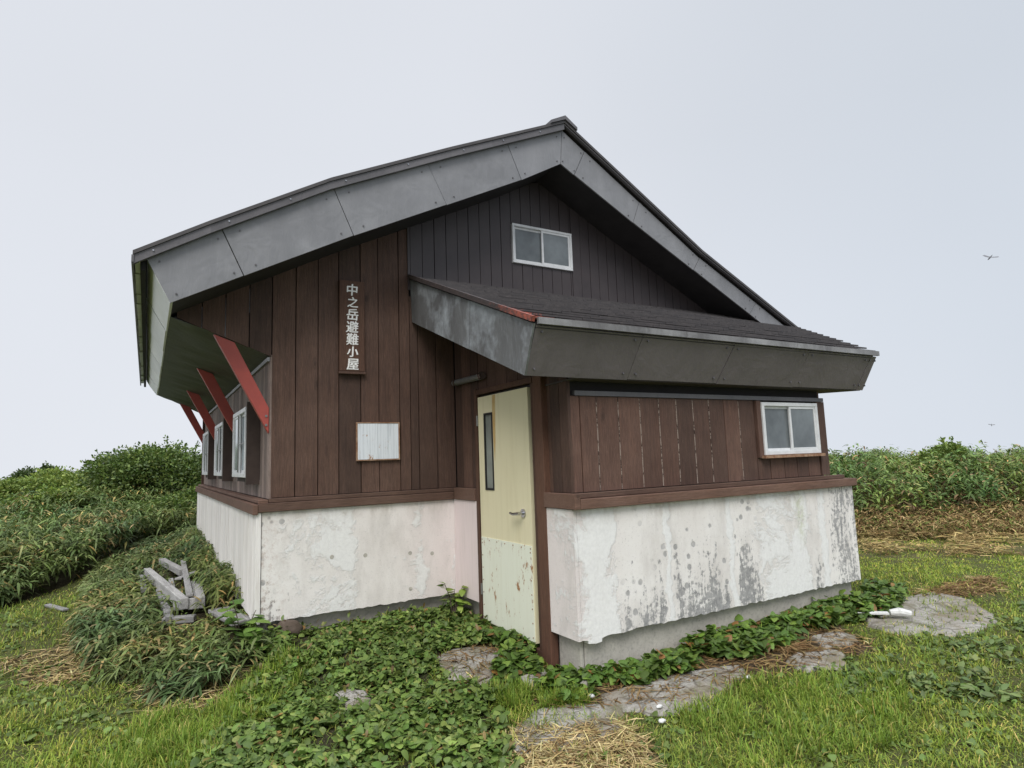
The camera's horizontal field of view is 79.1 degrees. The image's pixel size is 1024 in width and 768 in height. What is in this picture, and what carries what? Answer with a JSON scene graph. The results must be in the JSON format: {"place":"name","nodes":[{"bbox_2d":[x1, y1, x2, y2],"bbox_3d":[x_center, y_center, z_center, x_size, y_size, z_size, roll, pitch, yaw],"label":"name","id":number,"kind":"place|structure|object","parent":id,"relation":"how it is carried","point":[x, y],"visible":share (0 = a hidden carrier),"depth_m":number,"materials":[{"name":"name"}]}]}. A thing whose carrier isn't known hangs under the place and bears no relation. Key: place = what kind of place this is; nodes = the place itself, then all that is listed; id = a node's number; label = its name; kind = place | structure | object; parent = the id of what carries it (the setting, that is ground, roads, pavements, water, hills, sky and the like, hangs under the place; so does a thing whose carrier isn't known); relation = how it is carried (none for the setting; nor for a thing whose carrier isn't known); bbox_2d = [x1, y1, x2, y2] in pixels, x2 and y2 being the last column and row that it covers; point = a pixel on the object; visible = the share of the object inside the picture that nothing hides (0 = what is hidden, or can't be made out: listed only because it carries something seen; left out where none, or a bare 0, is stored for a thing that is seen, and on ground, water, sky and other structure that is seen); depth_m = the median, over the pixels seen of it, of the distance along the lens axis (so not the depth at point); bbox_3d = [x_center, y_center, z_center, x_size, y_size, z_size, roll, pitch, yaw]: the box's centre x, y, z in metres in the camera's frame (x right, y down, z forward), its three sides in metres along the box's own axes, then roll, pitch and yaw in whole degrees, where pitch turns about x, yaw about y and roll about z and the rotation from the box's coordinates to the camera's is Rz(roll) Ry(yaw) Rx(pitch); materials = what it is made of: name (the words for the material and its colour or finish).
{"place":"outdoors","nodes":[
{"label":"outdoors","id":0,"kind":"place"},
{"bbox_2d":[0,488,1023,767],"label":"ground","id":1,"kind":"structure","parent":0,"point":[64,580],"depth_m":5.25,"materials":[{"name":"green plant"}]},
{"bbox_2d":[0,495,7,505],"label":"shrub","id":2,"kind":"object","parent":1,"relation":"on","point":[5,501],"visible":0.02,"depth_m":15.27,"materials":[{"name":"green plant"}]},
{"bbox_2d":[0,503,68,522],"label":"shrub","id":3,"kind":"object","parent":1,"relation":"on","point":[39,508],"visible":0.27,"depth_m":13.63,"materials":[{"name":"green plant"}]},
{"bbox_2d":[4,460,72,478],"bbox_3d":[-17.523,3.834,23.027,2.293,2.004,1.881,2,-8,-30],"label":"shrub","id":4,"kind":"object","parent":1,"relation":"on","point":[22,472],"visible":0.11,"depth_m":22.92,"materials":[{"name":"green plant"}]},
{"bbox_2d":[0,465,84,499],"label":"shrub","id":5,"kind":"object","parent":1,"relation":"on","point":[58,478],"visible":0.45,"depth_m":17.22,"materials":[{"name":"green plant"}]},
{"bbox_2d":[20,516,88,545],"bbox_3d":[-9.299,3.103,12.580,2.011,0.831,1.599,2,-8,-30],"label":"shrub","id":6,"kind":"object","parent":1,"relation":"on","point":[57,529],"visible":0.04,"depth_m":12.35,"materials":[{"name":"green plant"}]},
{"bbox_2d":[1,484,108,511],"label":"shrub","id":7,"kind":"object","parent":1,"relation":"on","point":[49,490],"visible":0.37,"depth_m":14.69,"materials":[{"name":"green plant"}]},
{"bbox_2d":[44,604,68,611],"bbox_3d":[-5.704,2.796,7.753,0.697,0.031,0.072,-10,-10,38],"label":"wood splinter","id":8,"kind":"object","parent":1,"relation":"on","point":[59,608],"visible":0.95,"depth_m":7.66,"materials":[{"name":"grey wood"}]},
{"bbox_2d":[0,479,200,607],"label":"bamboo thicket","id":9,"kind":"object","parent":1,"relation":"on","point":[25,542],"visible":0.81,"depth_m":11.40,"materials":[{"name":"green plant"}]},
{"bbox_2d":[63,477,147,496],"bbox_3d":[-10.974,2.977,16.784,2.394,1.303,2.203,2,-8,-30],"label":"shrub","id":10,"kind":"object","parent":1,"relation":"on","point":[75,483],"visible":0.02,"depth_m":16.05,"materials":[{"name":"green plant"}]},
{"bbox_2d":[78,500,158,528],"bbox_3d":[-9.074,3.119,14.343,1.979,0.897,1.808,2,-8,-30],"label":"shrub","id":11,"kind":"object","parent":1,"relation":"on","point":[124,504],"visible":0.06,"depth_m":14.33,"materials":[{"name":"green plant"}]},
{"bbox_2d":[70,435,201,500],"bbox_3d":[-9.845,2.493,17.232,4.109,2.193,3.585,2,-8,-30],"label":"shrub","id":12,"kind":"object","parent":1,"relation":"on","point":[178,469],"visible":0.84,"depth_m":16.34,"materials":[{"name":"green plant"}]},
{"bbox_2d":[78,489,196,539],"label":"hillside herbs","id":13,"kind":"object","parent":1,"relation":"on","point":[148,531],"depth_m":13.64,"materials":[{"name":"green plant"}]},
{"bbox_2d":[138,574,146,592],"bbox_3d":[-5.129,2.763,8.594,0.072,0.062,1.301,2,-8,-33],"label":"timber","id":14,"kind":"object","parent":1,"relation":"on","point":[141,588],"visible":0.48,"depth_m":8.20,"materials":[{"name":"grey wood"}]},
{"bbox_2d":[156,589,173,623],"bbox_3d":[-4.122,2.613,7.338,0.082,0.082,1.801,2,-8,-33],"label":"timber","id":15,"kind":"object","parent":1,"relation":"on","point":[167,609],"visible":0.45,"depth_m":6.96,"materials":[{"name":"grey wood"}]},
{"bbox_2d":[143,568,188,609],"bbox_3d":[-4.554,2.626,8.075,0.092,0.125,3.220,3,-9,-37],"label":"timber","id":16,"kind":"object","parent":1,"relation":"on","point":[160,583],"visible":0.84,"depth_m":7.58,"materials":[{"name":"grey wood"}]},
{"bbox_2d":[181,560,192,596],"bbox_3d":[-4.382,2.569,8.325,0.072,0.033,3.361,2,-9,-29],"label":"lath","id":17,"kind":"object","parent":16,"relation":"on","point":[188,587],"visible":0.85,"depth_m":7.72,"materials":[{"name":"grey wood"}]},
{"bbox_2d":[58,522,274,707],"bbox_3d":[-5.100,2.780,8.924,2.118,0.923,9.602,2,-8,-30],"label":"bamboo grass patch","id":18,"kind":"object","parent":1,"relation":"on","point":[110,595],"visible":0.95,"depth_m":6.38,"materials":[{"name":"green plant"}]},
{"bbox_2d":[159,558,184,575],"bbox_3d":[-5.162,2.764,9.393,0.092,0.094,1.714,3,-10,-38],"label":"timber","id":19,"kind":"object","parent":18,"relation":"on","point":[175,568],"visible":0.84,"depth_m":9.15,"materials":[{"name":"grey wood"}]},
{"bbox_2d":[174,569,201,579],"bbox_3d":[-4.506,2.664,8.683,0.092,0.031,1.061,-1,-10,-11],"label":"timber","id":20,"kind":"object","parent":18,"relation":"on","point":[179,578],"visible":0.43,"depth_m":8.22,"materials":[{"name":"grey wood"}]},
{"bbox_2d":[145,485,197,528],"bbox_3d":[-7.932,3.033,15.011,1.990,1.158,1.868,-3,-7,8],"label":"shrub","id":21,"kind":"object","parent":1,"relation":"on","point":[186,496],"visible":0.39,"depth_m":14.64,"materials":[{"name":"green plant"}]},
{"bbox_2d":[168,578,179,610],"bbox_3d":[-4.277,2.637,7.828,0.061,0.051,2.100,2,-8,-30],"label":"timber","id":22,"kind":"object","parent":1,"relation":"on","point":[170,582],"visible":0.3,"depth_m":8.38,"materials":[{"name":"grey wood"}]},
{"bbox_2d":[162,614,195,624],"bbox_3d":[-3.570,2.526,6.647,0.316,0.072,0.102,-1,-7,-12],"label":"timber","id":23,"kind":"object","parent":1,"relation":"on","point":[190,618],"visible":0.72,"depth_m":6.62,"materials":[{"name":"grey wood"}]},
{"bbox_2d":[188,581,204,609],"bbox_3d":[-3.827,2.531,7.476,0.174,0.123,1.381,2,-9,-28],"label":"timber","id":24,"kind":"object","parent":1,"relation":"on","point":[198,592],"visible":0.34,"depth_m":6.92,"materials":[{"name":"grey wood"}]},
{"bbox_2d":[208,606,250,625],"bbox_3d":[-2.902,2.385,6.376,0.215,0.041,0.745,4,-8,-42],"label":"plank","id":25,"kind":"object","parent":1,"relation":"on","point":[216,614],"visible":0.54,"depth_m":6.33,"materials":[{"name":"grey wood"}]},
{"bbox_2d":[210,598,270,648],"bbox_3d":[-2.517,2.227,5.713,0.509,0.503,0.404,2,-8,-30],"label":"weed plant","id":26,"kind":"object","parent":1,"relation":"on","point":[238,632],"visible":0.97,"depth_m":5.69,"materials":[{"name":"green plant"}]},
{"bbox_2d":[244,631,289,652],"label":"weed plant","id":27,"kind":"object","parent":1,"relation":"on","point":[257,645],"visible":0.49,"depth_m":5.65,"materials":[{"name":"green plant"}]},
{"bbox_2d":[273,619,302,638],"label":"mossy rock","id":28,"kind":"object","parent":1,"relation":"on","point":[293,626],"visible":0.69,"depth_m":6.03,"materials":[{"name":"grey stone"}]},
{"bbox_2d":[75,543,520,767],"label":"mixed low weeds","id":29,"kind":"object","parent":1,"relation":"on","point":[508,744],"visible":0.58,"depth_m":4.73,"materials":[{"name":"green plant"}]},
{"bbox_2d":[335,688,370,716],"bbox_3d":[-1.240,2.458,4.753,0.309,0.144,0.430,2,-8,-30],"label":"flat stone","id":30,"kind":"object","parent":1,"relation":"on","point":[349,694],"visible":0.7,"depth_m":4.77,"materials":[{"name":"grey stone"}]},
{"bbox_2d":[189,600,524,767],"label":"leafy ground cover","id":31,"kind":"object","parent":1,"relation":"on","point":[384,738],"visible":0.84,"depth_m":4.56,"materials":[{"name":"green plant"}]},
{"bbox_2d":[437,582,470,613],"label":"weed plant","id":32,"kind":"object","parent":1,"relation":"on","point":[458,601],"visible":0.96,"depth_m":6.74,"materials":[{"name":"green plant"}]},
{"bbox_2d":[437,646,509,689],"bbox_3d":[-0.270,2.451,5.363,0.778,0.156,0.840,2,-8,-30],"label":"flat stone","id":33,"kind":"object","parent":1,"relation":"on","point":[469,661],"visible":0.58,"depth_m":5.35,"materials":[{"name":"grey stone"}]},
{"bbox_2d":[74,642,917,767],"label":"grass tufts","id":34,"kind":"object","parent":1,"relation":"on","point":[187,734],"visible":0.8,"depth_m":4.32,"materials":[{"name":"green plant"}]},
{"bbox_2d":[131,115,879,670],"bbox_3d":[-1.049,0.310,10.389,9.028,6.615,10.975,2,-8,-30],"label":"mountain hut","id":35,"kind":"object","parent":1,"relation":"on","point":[619,453],"visible":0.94,"depth_m":6.45,"materials":[{"name":"brown wood"}]},
{"bbox_2d":[202,431,215,478],"bbox_3d":[-5.520,1.280,11.293,0.151,0.886,1.205,2,-8,-30],"label":"window","id":36,"kind":"structure","parent":35,"relation":"in","point":[208,441],"depth_m":10.80,"materials":[{"name":"white metal"}]},
{"bbox_2d":[214,418,232,480],"bbox_3d":[-4.309,0.993,9.241,0.151,0.886,1.205,2,-8,-30],"label":"window","id":37,"kind":"structure","parent":35,"relation":"in","point":[223,442],"depth_m":8.75,"materials":[{"name":"white metal"}]},
{"bbox_2d":[232,402,259,484],"bbox_3d":[-3.098,0.705,7.188,0.151,0.886,1.205,2,-8,-30],"label":"window","id":38,"kind":"structure","parent":35,"relation":"in","point":[246,423],"depth_m":6.71,"materials":[{"name":"white metal"}]},
{"bbox_2d":[338,280,365,374],"bbox_3d":[-1.748,-0.619,6.763,0.292,1.035,0.050,2,-8,-30],"label":"name board","id":39,"kind":"object","parent":35,"relation":"attached to","point":[351,330],"visible":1,"depth_m":6.74,"materials":[{"name":"brown wood"}]},
{"bbox_2d":[356,422,399,460],"bbox_3d":[-1.462,0.626,6.772,0.487,0.413,0.025,2,-8,-30],"label":"notice panel","id":40,"kind":"object","parent":35,"relation":"attached to","point":[377,441],"visible":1,"depth_m":6.76,"materials":[{"name":"white metal"}]},
{"bbox_2d":[451,372,485,385],"bbox_3d":[-0.490,-0.050,6.918,0.091,0.082,0.721,2,-8,-30],"label":"tube lamp","id":41,"kind":"object","parent":35,"relation":"attached to","point":[472,378],"visible":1,"depth_m":6.82,"materials":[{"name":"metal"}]},
{"bbox_2d":[476,387,539,643],"bbox_3d":[-0.098,1.240,6.122,0.111,2.320,1.032,2,-8,-30],"label":"door","id":42,"kind":"structure","parent":35,"relation":"in","point":[509,587],"depth_m":6.05,"materials":[{"name":"beige paint"}]},
{"bbox_2d":[510,223,572,271],"bbox_3d":[0.397,-1.802,8.232,0.940,0.525,0.080,2,-8,-30],"label":"window","id":43,"kind":"structure","parent":35,"relation":"in","point":[531,246],"depth_m":8.21,"materials":[{"name":"white metal"}]},
{"bbox_2d":[753,401,825,458],"bbox_3d":[3.032,0.495,6.789,1.050,0.608,0.125,2,-8,-30],"label":"window","id":44,"kind":"structure","parent":35,"relation":"in","point":[791,429],"depth_m":6.76,"materials":[{"name":"white metal"}]},
{"bbox_2d":[0,601,1023,767],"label":"lawn clover","id":45,"kind":"object","parent":1,"relation":"on","point":[92,714],"visible":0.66,"depth_m":4.53,"materials":[{"name":"green plant"}]},
{"bbox_2d":[0,497,1023,767],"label":"dry straw","id":46,"kind":"object","parent":1,"relation":"on","point":[622,737],"visible":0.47,"depth_m":5.13,"materials":[{"name":"beige plant"}]},
{"bbox_2d":[513,670,546,689],"bbox_3d":[0.225,2.433,4.988,0.732,0.121,0.394,2,-8,-30],"label":"flat stone","id":47,"kind":"object","parent":1,"relation":"on","point":[531,676],"visible":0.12,"depth_m":5.05,"materials":[{"name":"grey stone"}]},
{"bbox_2d":[509,703,625,757],"bbox_3d":[0.353,2.371,4.249,0.980,0.120,0.684,2,-8,-30],"label":"flat stone","id":48,"kind":"object","parent":1,"relation":"on","point":[603,712],"visible":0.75,"depth_m":4.30,"materials":[{"name":"grey stone"}]},
{"bbox_2d":[658,718,665,723],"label":"pebble","id":49,"kind":"object","parent":1,"relation":"on","point":[661,720],"visible":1,"depth_m":4.18,"materials":[{"name":"white stone"}]},
{"bbox_2d":[601,665,744,716],"bbox_3d":[1.347,2.362,4.746,1.414,0.111,0.695,2,-8,-30],"label":"flat stone","id":50,"kind":"object","parent":1,"relation":"on","point":[698,684],"visible":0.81,"depth_m":4.71,"materials":[{"name":"grey stone"}]},
{"bbox_2d":[473,577,909,701],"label":"foundation weeds","id":51,"kind":"object","parent":1,"relation":"on","point":[743,640],"visible":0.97,"depth_m":5.45,"materials":[{"name":"green plant"}]},
{"bbox_2d":[786,649,845,672],"bbox_3d":[2.602,2.355,5.225,0.640,0.103,0.458,2,-8,-30],"label":"flat stone","id":52,"kind":"object","parent":1,"relation":"on","point":[832,658],"visible":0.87,"depth_m":5.19,"materials":[{"name":"grey stone"}]},
{"bbox_2d":[812,631,857,648],"bbox_3d":[2.960,2.378,5.705,0.515,0.099,0.353,2,-8,-30],"label":"flat stone","id":53,"kind":"object","parent":1,"relation":"on","point":[848,637],"visible":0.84,"depth_m":5.70,"materials":[{"name":"grey stone"}]},
{"bbox_2d":[828,439,1023,529],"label":"bamboo hedge","id":54,"kind":"object","parent":1,"relation":"on","point":[878,461],"visible":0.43,"depth_m":14.90,"materials":[{"name":"green plant"}]},
{"bbox_2d":[863,592,996,636],"bbox_3d":[4.330,2.389,6.383,1.994,0.127,1.110,2,-8,-30],"label":"flat stone","id":55,"kind":"object","parent":1,"relation":"on","point":[912,604],"visible":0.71,"depth_m":6.20,"materials":[{"name":"grey stone"}]},
{"bbox_2d":[857,607,911,616],"bbox_3d":[3.744,2.292,6.239,0.486,0.086,0.090,-4,-7,17],"label":"plastic fragment","id":56,"kind":"object","parent":55,"relation":"on","point":[899,612],"visible":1,"depth_m":6.18,"materials":[{"name":"white plastic"}]},
{"bbox_2d":[838,600,1023,727],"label":"broad leaf weeds","id":57,"kind":"object","parent":1,"relation":"on","point":[926,683],"visible":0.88,"depth_m":4.75,"materials":[{"name":"green plant"}]},
{"bbox_2d":[854,497,1023,540],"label":"dead bank litter","id":58,"kind":"object","parent":1,"relation":"on","point":[1019,522],"visible":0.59,"depth_m":12.69,"materials":[{"name":"plant"}]},
{"bbox_2d":[911,436,993,507],"bbox_3d":[12.089,2.526,17.145,1.977,2.169,2.045,-3,-7,11],"label":"shrub","id":59,"kind":"object","parent":1,"relation":"on","point":[947,447],"visible":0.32,"depth_m":16.90,"materials":[{"name":"green plant"}]},
{"bbox_2d":[0,0,1023,479],"label":"sky","id":60,"kind":"structure","parent":0,"point":[856,165],"materials":[{"name":"white"}]}
]}

